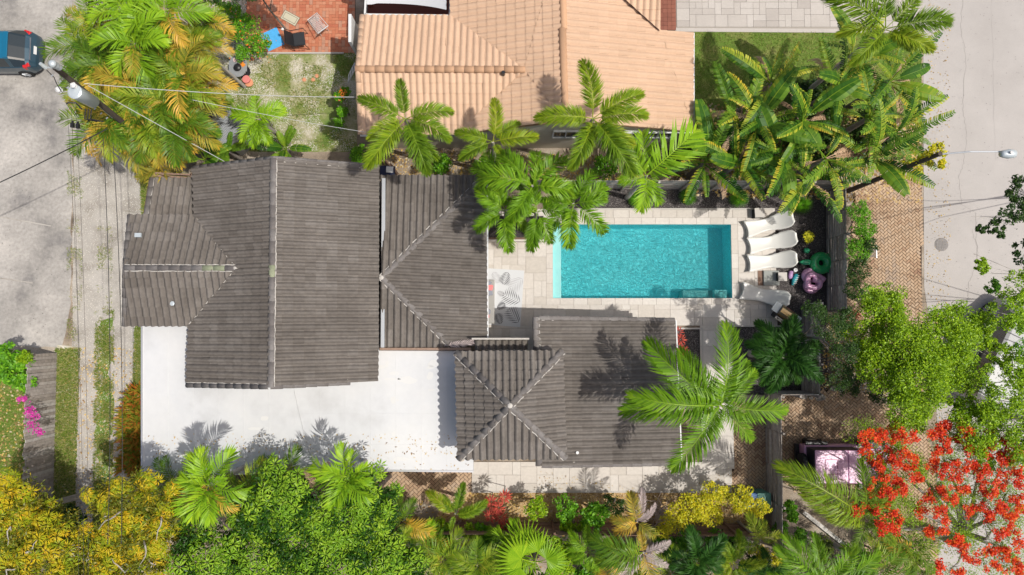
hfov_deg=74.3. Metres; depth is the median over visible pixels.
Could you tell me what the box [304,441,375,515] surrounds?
palm tree
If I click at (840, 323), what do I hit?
tree
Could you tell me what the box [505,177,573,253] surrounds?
palm tree
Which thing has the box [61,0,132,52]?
palm tree
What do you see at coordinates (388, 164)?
fence
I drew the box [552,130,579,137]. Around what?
window
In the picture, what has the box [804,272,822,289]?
heart float
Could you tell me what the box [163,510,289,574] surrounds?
umbrella tree
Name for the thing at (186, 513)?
palm tree
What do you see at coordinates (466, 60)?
house
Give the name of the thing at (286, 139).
banana plant
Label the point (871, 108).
banana plant
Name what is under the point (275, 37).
beach towel
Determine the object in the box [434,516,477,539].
shrub
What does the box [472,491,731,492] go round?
bed edging
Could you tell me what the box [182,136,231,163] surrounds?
banana plant
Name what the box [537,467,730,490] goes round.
fallen leaves
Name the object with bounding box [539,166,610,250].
palm tree
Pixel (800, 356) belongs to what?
palm tree
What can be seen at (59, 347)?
grass verge
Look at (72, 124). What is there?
cable fuse
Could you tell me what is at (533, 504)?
shrub
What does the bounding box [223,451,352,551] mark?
umbrella tree
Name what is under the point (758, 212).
side table
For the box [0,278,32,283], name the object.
concrete joint
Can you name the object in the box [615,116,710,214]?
palm tree
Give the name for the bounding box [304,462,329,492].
palm tree
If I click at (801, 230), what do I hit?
dark gravel
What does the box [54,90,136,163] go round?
palm tree
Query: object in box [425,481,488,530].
banana plant
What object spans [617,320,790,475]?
palm tree
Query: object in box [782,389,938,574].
gated driveway
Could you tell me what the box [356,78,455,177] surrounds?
palm tree
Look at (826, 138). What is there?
shrub
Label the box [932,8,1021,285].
dark specks
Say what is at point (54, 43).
palm tree
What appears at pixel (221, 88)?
palm tree
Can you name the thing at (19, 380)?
shrub
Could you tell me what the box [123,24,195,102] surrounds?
palm tree
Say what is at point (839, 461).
off road car
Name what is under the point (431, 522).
palm tree
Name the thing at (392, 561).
umbrella tree
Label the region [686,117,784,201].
banana plant
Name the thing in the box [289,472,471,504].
patio
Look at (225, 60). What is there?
stone chips
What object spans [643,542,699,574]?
palm tree
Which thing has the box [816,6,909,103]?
banana plant
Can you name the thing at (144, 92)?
palm tree
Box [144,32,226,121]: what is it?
palm tree
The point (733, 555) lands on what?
palm tree
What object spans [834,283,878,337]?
shrub
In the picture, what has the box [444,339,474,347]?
fallen frond
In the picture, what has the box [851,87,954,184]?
banana plant
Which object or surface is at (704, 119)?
banana plant
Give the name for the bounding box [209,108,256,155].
paved ground
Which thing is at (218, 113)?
palm tree
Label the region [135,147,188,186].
palm tree
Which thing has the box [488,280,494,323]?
day bed
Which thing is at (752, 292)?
sun lounger
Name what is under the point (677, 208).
bed edging
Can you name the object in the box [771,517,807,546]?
shrub
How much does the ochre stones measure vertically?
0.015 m
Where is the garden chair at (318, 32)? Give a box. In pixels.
[307,13,328,35]
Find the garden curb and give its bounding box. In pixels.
[801,510,844,544]
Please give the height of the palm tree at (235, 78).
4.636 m
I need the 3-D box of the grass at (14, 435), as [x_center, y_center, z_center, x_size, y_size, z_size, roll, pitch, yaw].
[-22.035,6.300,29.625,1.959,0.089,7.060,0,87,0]
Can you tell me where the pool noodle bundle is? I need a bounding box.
[791,274,798,284]
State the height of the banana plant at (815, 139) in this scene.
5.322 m
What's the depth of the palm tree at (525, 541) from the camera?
25.81 m
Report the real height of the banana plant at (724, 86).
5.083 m
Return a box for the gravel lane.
[71,0,142,573]
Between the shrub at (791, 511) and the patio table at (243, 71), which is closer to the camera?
the shrub at (791, 511)
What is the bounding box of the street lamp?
[846,149,1016,193]
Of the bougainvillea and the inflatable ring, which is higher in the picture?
the inflatable ring
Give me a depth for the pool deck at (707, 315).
29.91 m
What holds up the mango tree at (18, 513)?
on the gravel lane
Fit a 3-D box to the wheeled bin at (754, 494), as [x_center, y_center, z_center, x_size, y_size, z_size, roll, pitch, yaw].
[10.078,9.020,29.006,0.580,0.990,0.620,0,87,0]
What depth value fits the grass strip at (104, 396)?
29.74 m
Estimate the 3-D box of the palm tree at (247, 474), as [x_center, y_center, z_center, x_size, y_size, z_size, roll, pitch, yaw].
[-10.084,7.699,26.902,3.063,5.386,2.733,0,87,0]
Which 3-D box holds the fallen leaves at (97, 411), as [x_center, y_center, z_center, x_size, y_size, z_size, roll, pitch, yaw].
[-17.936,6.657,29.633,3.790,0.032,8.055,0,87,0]
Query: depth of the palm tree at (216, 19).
26.44 m
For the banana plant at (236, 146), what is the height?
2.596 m
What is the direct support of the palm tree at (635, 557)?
on the ochre gravel strip at (441, 513)
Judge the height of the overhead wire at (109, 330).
0.272 m
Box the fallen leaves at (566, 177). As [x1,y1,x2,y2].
[368,147,762,179]
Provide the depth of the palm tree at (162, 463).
26.08 m
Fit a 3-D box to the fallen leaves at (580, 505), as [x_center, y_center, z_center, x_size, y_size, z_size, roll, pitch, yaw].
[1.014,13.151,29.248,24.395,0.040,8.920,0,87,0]
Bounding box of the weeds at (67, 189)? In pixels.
[66,142,83,352]
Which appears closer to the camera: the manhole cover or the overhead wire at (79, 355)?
the overhead wire at (79, 355)
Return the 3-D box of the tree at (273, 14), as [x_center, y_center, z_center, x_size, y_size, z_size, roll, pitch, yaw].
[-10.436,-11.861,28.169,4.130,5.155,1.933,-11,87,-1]
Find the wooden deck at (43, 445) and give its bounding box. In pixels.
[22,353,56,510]
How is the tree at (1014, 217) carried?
on the street
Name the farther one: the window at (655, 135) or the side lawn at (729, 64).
the side lawn at (729, 64)
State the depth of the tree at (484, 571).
26.91 m
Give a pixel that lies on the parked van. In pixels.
(1011, 337)
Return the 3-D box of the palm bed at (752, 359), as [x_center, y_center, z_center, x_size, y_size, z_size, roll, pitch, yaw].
[11.544,3.209,29.885,3.779,0.056,3.045,0,87,0]
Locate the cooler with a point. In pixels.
(290, 18)
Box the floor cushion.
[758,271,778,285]
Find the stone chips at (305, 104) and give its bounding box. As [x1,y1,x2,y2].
[217,53,355,150]
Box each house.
[121,156,681,476]
[348,0,694,147]
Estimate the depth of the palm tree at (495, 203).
24.95 m
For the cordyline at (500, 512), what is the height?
2.019 m
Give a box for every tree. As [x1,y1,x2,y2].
[0,465,92,574]
[0,507,124,574]
[39,9,117,78]
[44,503,87,546]
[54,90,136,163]
[56,42,130,105]
[59,33,138,97]
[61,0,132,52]
[63,59,140,132]
[76,66,161,145]
[79,465,203,563]
[80,115,162,176]
[82,0,177,51]
[86,0,172,87]
[89,522,190,574]
[91,47,182,119]
[93,96,185,165]
[107,60,209,140]
[117,0,223,64]
[122,146,172,172]
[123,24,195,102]
[123,98,207,170]
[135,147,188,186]
[136,93,222,168]
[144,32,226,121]
[148,454,211,516]
[154,84,228,163]
[163,73,228,133]
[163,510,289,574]
[164,14,239,84]
[168,443,254,528]
[172,492,230,536]
[173,0,236,57]
[183,24,246,87]
[183,58,239,113]
[201,455,280,526]
[202,0,285,28]
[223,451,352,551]
[229,94,290,149]
[254,443,321,517]
[255,523,373,574]
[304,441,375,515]
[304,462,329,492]
[315,459,404,552]
[343,517,431,574]
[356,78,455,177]
[369,519,426,569]
[376,483,436,540]
[396,516,450,562]
[406,523,478,574]
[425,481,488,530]
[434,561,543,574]
[449,535,508,574]
[453,97,539,162]
[468,149,525,199]
[472,176,538,254]
[474,146,575,224]
[483,517,540,574]
[485,550,528,571]
[493,519,569,574]
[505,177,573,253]
[532,58,650,178]
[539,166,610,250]
[565,524,618,572]
[583,529,670,574]
[594,535,645,574]
[609,487,658,541]
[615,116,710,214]
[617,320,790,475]
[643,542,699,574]
[662,523,728,574]
[706,529,767,574]
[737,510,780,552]
[738,547,791,574]
[744,313,824,394]
[765,530,883,574]
[772,458,902,555]
[797,300,860,391]
[809,0,955,88]
[822,531,920,574]
[840,281,995,434]
[840,410,1023,574]
[874,522,942,574]
[941,330,1023,467]
[951,277,1023,471]
[966,253,1023,335]
[972,174,1023,267]
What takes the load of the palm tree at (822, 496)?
on the gated driveway at (822, 420)
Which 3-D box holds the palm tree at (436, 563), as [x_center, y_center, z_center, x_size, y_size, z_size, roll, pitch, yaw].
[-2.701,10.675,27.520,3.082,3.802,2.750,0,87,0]
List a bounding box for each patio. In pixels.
[246,0,355,52]
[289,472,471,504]
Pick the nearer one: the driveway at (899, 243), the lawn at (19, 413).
the lawn at (19, 413)
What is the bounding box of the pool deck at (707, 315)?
[472,209,776,490]
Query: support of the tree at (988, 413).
on the street
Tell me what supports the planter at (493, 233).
on the pool deck at (707, 315)
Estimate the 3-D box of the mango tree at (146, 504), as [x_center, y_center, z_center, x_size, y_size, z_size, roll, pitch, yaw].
[-13.477,8.119,26.253,3.843,6.644,3.369,0,87,0]
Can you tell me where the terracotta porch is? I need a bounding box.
[660,0,675,30]
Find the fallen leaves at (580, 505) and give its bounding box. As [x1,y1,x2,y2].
[367,487,772,574]
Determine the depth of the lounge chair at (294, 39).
30.30 m
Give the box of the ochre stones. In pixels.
[445,493,765,523]
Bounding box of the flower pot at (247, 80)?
[242,75,252,86]
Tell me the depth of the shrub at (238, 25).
29.08 m
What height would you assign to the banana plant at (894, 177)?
5.353 m
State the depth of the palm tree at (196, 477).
23.41 m
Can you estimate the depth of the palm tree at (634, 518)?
26.36 m
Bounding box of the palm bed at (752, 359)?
[733,327,801,394]
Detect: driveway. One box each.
[675,0,922,32]
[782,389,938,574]
[846,178,923,327]
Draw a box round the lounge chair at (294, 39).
[281,28,307,50]
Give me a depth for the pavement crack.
30.43 m
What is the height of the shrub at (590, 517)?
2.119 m
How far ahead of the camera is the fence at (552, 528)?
28.49 m
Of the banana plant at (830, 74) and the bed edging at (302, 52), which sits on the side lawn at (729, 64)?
the banana plant at (830, 74)
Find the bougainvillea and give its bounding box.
[16,395,45,436]
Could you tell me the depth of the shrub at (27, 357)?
27.95 m
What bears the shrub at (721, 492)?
on the ground at (809, 526)
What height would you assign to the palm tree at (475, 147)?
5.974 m
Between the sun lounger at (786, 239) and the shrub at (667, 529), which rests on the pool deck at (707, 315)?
the sun lounger at (786, 239)
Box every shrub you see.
[0,341,17,376]
[0,351,40,392]
[15,349,33,364]
[213,0,271,62]
[330,84,351,128]
[349,143,617,179]
[429,522,600,574]
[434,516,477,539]
[522,494,548,521]
[536,531,579,574]
[552,493,579,525]
[559,517,590,536]
[579,501,609,530]
[604,493,625,517]
[606,536,642,574]
[644,490,689,549]
[651,524,750,551]
[655,489,723,538]
[656,524,769,574]
[661,124,720,164]
[696,480,772,517]
[732,77,901,193]
[747,542,786,567]
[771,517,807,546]
[777,532,935,574]
[783,499,798,522]
[833,521,922,574]
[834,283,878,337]
[836,355,893,408]
[842,235,879,302]
[844,199,878,262]
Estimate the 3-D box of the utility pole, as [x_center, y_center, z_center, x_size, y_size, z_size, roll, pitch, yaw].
[-14.632,-6.077,25.225,2.129,10.390,1.053,0,87,0]
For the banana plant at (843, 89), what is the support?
on the side lawn at (729, 64)
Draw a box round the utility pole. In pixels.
[39,59,167,156]
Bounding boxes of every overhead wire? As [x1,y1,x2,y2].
[0,128,106,182]
[67,110,83,565]
[71,109,78,574]
[76,118,87,471]
[84,83,319,96]
[88,85,222,160]
[103,139,109,543]
[113,145,122,543]
[194,100,366,132]
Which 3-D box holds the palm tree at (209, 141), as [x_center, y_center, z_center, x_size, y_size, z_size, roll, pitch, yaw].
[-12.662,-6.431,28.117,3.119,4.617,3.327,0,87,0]
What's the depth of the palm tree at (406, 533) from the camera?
25.74 m
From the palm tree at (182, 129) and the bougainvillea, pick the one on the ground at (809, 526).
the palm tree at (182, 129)
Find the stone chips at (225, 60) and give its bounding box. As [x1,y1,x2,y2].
[209,0,261,72]
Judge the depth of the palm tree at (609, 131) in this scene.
23.50 m
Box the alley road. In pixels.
[0,0,73,347]
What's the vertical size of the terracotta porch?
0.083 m
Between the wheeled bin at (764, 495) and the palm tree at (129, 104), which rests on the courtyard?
the wheeled bin at (764, 495)
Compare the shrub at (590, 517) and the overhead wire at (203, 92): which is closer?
the overhead wire at (203, 92)
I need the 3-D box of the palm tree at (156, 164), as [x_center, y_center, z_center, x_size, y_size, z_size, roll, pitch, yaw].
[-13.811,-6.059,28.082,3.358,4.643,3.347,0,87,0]
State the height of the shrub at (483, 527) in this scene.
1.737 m
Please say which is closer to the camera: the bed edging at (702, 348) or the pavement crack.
the bed edging at (702, 348)
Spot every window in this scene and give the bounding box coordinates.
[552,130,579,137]
[624,130,642,137]
[646,130,671,137]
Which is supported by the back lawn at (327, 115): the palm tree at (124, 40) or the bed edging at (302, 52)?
the bed edging at (302, 52)
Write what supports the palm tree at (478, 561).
on the ground at (809, 526)
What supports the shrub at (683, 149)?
on the ground at (809, 526)
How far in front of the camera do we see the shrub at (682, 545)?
27.91 m
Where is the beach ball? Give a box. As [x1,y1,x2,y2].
[803,247,809,253]
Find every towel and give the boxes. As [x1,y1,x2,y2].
[262,27,283,51]
[380,165,394,174]
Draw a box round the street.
[923,0,1023,574]
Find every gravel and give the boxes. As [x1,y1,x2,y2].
[571,189,824,392]
[678,330,699,408]
[733,327,800,392]
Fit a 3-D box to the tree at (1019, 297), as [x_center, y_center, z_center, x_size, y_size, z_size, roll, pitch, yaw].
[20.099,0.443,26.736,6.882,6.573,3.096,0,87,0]
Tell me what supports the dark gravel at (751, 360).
on the palm bed at (752, 359)
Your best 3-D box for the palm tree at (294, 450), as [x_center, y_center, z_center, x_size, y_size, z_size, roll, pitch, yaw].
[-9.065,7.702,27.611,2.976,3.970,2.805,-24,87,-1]
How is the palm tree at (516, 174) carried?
on the ground at (809, 526)
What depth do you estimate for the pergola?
30.52 m
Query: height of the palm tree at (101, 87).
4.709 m
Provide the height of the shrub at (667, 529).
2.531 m
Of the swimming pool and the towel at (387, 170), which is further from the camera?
the swimming pool
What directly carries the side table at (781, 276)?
on the pool deck at (707, 315)
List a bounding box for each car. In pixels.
[0,30,43,76]
[794,438,890,487]
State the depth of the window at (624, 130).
27.59 m
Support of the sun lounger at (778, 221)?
on the pool deck at (707, 315)
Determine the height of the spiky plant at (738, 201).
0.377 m
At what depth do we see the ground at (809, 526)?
29.89 m
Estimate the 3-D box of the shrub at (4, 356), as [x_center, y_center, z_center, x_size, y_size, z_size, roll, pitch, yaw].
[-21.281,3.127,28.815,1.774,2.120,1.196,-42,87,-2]
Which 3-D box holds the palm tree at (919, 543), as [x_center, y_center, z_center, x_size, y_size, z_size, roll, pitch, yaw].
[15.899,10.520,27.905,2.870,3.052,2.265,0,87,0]
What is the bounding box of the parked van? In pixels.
[952,296,1023,410]
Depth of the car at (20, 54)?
29.63 m
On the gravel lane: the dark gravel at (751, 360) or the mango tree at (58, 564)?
the mango tree at (58, 564)
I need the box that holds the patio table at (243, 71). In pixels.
[229,56,250,77]
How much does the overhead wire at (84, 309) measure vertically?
0.209 m
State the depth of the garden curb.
29.23 m
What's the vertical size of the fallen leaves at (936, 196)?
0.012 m
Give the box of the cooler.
[280,10,299,25]
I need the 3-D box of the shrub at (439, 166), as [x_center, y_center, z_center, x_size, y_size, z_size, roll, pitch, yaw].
[-1.200,-5.374,29.642,11.813,1.467,1.355,2,87,0]
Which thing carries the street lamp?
on the ground at (809, 526)
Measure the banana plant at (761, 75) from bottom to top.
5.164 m
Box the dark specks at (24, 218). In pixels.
[2,1,66,331]
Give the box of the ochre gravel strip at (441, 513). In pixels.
[435,491,765,523]
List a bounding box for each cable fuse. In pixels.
[70,120,74,127]
[75,121,79,128]
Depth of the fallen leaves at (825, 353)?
29.83 m
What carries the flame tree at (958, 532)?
on the gated driveway at (822, 420)
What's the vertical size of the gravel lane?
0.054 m
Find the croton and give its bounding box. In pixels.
[803,231,814,243]
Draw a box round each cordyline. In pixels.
[483,486,511,530]
[675,326,687,354]
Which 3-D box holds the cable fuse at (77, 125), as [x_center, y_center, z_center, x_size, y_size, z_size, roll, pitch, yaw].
[-14.552,-5.441,22.645,0.106,0.125,0.221,0,87,0]
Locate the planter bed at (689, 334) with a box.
[677,329,699,408]
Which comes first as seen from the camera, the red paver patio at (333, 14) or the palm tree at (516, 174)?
the palm tree at (516, 174)
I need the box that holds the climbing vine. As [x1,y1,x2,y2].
[880,141,947,184]
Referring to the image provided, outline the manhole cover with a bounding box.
[935,238,947,250]
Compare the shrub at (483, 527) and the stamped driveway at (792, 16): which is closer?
the shrub at (483, 527)
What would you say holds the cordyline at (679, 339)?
on the planter bed at (689, 334)
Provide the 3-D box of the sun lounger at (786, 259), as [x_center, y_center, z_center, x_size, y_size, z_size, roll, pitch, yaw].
[11.385,-1.165,29.672,2.020,0.745,0.770,-6,87,0]
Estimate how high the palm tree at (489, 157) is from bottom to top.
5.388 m
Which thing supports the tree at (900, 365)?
on the ground at (809, 526)
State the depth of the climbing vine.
24.44 m
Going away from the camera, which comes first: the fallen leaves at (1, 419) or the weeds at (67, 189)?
the fallen leaves at (1, 419)
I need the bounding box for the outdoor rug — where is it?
[488,268,523,326]
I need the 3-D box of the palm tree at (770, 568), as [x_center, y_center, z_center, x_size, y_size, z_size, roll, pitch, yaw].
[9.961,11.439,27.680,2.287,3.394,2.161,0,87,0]
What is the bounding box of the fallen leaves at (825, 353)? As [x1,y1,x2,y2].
[820,314,942,400]
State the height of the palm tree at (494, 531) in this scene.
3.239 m
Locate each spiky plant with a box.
[628,189,644,206]
[678,188,696,205]
[729,190,749,207]
[794,195,812,215]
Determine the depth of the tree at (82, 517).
28.20 m
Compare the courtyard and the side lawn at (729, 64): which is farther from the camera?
the side lawn at (729, 64)
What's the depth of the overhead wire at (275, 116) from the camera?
25.66 m
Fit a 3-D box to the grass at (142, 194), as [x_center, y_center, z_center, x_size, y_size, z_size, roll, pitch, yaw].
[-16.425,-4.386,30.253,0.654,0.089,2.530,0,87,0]
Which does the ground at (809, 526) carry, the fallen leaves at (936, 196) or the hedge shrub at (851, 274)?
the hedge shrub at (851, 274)
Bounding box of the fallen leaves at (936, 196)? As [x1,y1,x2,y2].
[926,3,950,571]
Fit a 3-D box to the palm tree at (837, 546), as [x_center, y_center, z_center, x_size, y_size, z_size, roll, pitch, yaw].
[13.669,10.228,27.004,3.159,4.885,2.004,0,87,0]
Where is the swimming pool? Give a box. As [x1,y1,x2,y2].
[553,224,731,297]
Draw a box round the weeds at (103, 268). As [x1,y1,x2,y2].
[96,220,112,322]
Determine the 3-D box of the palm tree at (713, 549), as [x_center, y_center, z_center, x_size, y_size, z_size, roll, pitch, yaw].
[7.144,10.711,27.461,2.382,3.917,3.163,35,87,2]
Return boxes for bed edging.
[245,52,343,53]
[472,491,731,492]
[568,208,774,209]
[702,329,702,367]
[732,325,801,326]
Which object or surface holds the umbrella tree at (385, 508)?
on the patio at (416, 484)
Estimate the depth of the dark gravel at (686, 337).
29.89 m
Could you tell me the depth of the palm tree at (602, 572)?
26.79 m
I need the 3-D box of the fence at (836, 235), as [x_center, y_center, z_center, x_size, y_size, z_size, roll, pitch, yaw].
[14.078,-1.675,29.218,0.137,1.860,5.416,1,87,0]
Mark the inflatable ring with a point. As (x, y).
(815, 265)
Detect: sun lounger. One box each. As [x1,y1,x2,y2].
[739,282,790,305]
[743,211,794,237]
[746,230,797,254]
[746,250,797,271]
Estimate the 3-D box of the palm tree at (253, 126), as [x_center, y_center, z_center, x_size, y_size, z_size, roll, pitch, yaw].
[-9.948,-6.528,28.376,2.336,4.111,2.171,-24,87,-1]
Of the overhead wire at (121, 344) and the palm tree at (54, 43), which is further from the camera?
the palm tree at (54, 43)
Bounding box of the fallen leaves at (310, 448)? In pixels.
[148,433,468,473]
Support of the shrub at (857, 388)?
on the ground at (809, 526)
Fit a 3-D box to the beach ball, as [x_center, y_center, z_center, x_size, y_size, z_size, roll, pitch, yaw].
[13.072,-1.637,29.988,0.280,0.280,0.280,0,87,0]
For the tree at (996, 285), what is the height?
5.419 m
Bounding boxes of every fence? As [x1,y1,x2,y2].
[382,157,398,174]
[392,519,783,536]
[508,180,847,191]
[764,390,820,397]
[765,394,785,546]
[801,302,823,395]
[826,184,849,311]
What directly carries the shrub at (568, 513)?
on the ochre gravel strip at (441, 513)
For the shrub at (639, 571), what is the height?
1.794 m
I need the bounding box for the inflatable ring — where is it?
[799,252,830,273]
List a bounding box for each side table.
[752,208,764,218]
[776,272,786,280]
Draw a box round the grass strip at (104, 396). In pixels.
[94,317,113,534]
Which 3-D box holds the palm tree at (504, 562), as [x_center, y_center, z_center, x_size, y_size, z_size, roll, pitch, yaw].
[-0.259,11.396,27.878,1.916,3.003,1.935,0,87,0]
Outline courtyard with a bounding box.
[732,401,765,492]
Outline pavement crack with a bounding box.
[958,6,977,290]
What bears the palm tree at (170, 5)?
on the back lawn at (327, 115)
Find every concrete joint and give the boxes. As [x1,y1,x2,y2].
[0,216,50,225]
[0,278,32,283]
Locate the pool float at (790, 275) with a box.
[787,271,792,278]
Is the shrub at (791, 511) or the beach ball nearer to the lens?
the shrub at (791, 511)
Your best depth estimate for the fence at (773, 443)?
28.57 m
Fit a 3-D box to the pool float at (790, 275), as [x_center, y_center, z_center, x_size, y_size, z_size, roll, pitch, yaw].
[12.335,-0.561,29.944,0.214,0.214,0.385,14,87,1]
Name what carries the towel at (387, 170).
hanging from the fence at (388, 164)
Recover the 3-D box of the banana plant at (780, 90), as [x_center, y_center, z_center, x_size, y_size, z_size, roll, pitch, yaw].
[9.640,-6.778,28.009,3.608,4.873,4.146,-29,87,-2]
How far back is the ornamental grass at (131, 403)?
29.40 m
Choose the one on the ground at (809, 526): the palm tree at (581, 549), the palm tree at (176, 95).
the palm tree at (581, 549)
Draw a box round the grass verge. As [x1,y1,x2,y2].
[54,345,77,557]
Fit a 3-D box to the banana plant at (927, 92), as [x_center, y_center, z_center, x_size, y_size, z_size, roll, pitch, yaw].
[15.187,-7.941,28.133,3.250,4.762,3.806,0,87,0]
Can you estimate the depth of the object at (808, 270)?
29.81 m
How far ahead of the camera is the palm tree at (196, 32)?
25.97 m
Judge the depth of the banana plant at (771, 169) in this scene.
26.60 m
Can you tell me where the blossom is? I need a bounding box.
[218,1,346,100]
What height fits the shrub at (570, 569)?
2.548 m
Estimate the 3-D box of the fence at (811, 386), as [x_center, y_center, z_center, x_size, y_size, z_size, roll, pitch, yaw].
[12.857,2.603,28.967,0.136,1.860,3.883,1,87,0]
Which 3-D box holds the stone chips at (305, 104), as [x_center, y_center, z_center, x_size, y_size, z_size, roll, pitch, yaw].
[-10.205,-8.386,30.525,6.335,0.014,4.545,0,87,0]
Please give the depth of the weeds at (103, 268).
30.08 m
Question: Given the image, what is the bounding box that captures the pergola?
[364,0,449,14]
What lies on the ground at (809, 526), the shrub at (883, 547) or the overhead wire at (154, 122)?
the shrub at (883, 547)
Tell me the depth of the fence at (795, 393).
28.46 m
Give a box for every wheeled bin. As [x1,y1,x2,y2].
[737,490,757,507]
[750,489,770,507]
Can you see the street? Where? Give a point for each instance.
(981, 190)
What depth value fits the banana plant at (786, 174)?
26.24 m
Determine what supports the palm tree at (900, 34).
on the side lawn at (729, 64)
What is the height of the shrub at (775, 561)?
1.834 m
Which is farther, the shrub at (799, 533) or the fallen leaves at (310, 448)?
the shrub at (799, 533)
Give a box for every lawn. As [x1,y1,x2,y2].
[0,350,30,573]
[213,40,356,151]
[692,32,921,162]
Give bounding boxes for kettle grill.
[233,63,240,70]
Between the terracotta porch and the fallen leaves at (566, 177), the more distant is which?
the terracotta porch
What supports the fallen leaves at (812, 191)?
on the side lawn at (729, 64)
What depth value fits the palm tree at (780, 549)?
24.49 m
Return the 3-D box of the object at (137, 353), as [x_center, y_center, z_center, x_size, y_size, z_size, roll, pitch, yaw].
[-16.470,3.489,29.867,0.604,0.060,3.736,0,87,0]
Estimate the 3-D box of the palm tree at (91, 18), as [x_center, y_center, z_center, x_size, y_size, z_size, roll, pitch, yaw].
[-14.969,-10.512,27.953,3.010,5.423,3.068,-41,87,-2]
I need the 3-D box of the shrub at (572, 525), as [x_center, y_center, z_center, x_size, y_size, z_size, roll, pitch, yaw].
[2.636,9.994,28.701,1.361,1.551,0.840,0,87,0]
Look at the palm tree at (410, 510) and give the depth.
26.24 m
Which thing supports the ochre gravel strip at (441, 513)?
on the ground at (809, 526)
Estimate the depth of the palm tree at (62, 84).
26.26 m
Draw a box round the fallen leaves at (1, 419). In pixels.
[0,370,28,506]
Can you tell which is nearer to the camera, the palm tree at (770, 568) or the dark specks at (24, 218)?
the palm tree at (770, 568)
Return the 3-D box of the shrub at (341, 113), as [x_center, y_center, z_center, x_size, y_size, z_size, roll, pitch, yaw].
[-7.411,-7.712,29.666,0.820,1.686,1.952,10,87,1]
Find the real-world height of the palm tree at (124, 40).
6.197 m
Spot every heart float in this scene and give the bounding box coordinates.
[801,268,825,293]
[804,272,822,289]
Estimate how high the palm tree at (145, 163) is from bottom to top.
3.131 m
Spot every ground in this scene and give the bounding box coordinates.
[9,0,937,574]
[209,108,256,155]
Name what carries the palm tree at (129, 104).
on the ground at (809, 526)
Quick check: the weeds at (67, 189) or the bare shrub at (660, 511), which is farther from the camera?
the weeds at (67, 189)
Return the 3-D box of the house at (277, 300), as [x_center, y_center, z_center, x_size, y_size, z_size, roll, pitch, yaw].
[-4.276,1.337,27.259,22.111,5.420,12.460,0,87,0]
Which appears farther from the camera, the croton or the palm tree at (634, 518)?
the croton
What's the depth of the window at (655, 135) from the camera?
28.12 m
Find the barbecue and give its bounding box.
[771,301,801,322]
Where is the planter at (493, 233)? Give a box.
[488,216,545,242]
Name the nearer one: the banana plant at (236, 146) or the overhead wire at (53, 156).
the overhead wire at (53, 156)
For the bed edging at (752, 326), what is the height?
0.085 m
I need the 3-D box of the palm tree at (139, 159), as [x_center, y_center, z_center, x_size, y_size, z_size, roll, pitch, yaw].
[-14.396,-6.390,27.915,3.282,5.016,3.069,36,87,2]
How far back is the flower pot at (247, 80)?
30.30 m
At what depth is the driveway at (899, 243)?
30.14 m
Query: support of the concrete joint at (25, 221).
on the alley road
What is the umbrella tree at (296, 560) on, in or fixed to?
on the ground at (809, 526)
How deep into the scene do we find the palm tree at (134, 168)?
26.42 m
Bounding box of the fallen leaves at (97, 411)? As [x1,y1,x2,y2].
[60,347,140,528]
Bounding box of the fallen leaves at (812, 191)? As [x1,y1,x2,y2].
[696,103,922,203]
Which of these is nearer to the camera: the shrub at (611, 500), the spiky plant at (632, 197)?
the shrub at (611, 500)
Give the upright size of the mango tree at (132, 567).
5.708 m
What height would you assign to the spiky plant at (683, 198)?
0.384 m
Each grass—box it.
[0,352,29,510]
[90,309,114,527]
[110,381,140,477]
[131,326,140,384]
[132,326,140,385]
[139,163,152,214]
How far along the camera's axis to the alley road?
30.29 m
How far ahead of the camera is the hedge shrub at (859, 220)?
27.63 m
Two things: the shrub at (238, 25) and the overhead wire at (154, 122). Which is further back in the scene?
the shrub at (238, 25)
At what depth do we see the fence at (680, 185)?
29.24 m
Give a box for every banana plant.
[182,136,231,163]
[208,121,248,162]
[254,125,311,157]
[666,99,767,204]
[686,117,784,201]
[711,57,815,180]
[712,60,779,169]
[721,42,818,132]
[740,95,826,206]
[746,145,871,223]
[776,76,861,167]
[790,23,878,128]
[792,119,883,209]
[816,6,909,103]
[820,99,935,196]
[832,57,911,177]
[844,31,944,134]
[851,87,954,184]

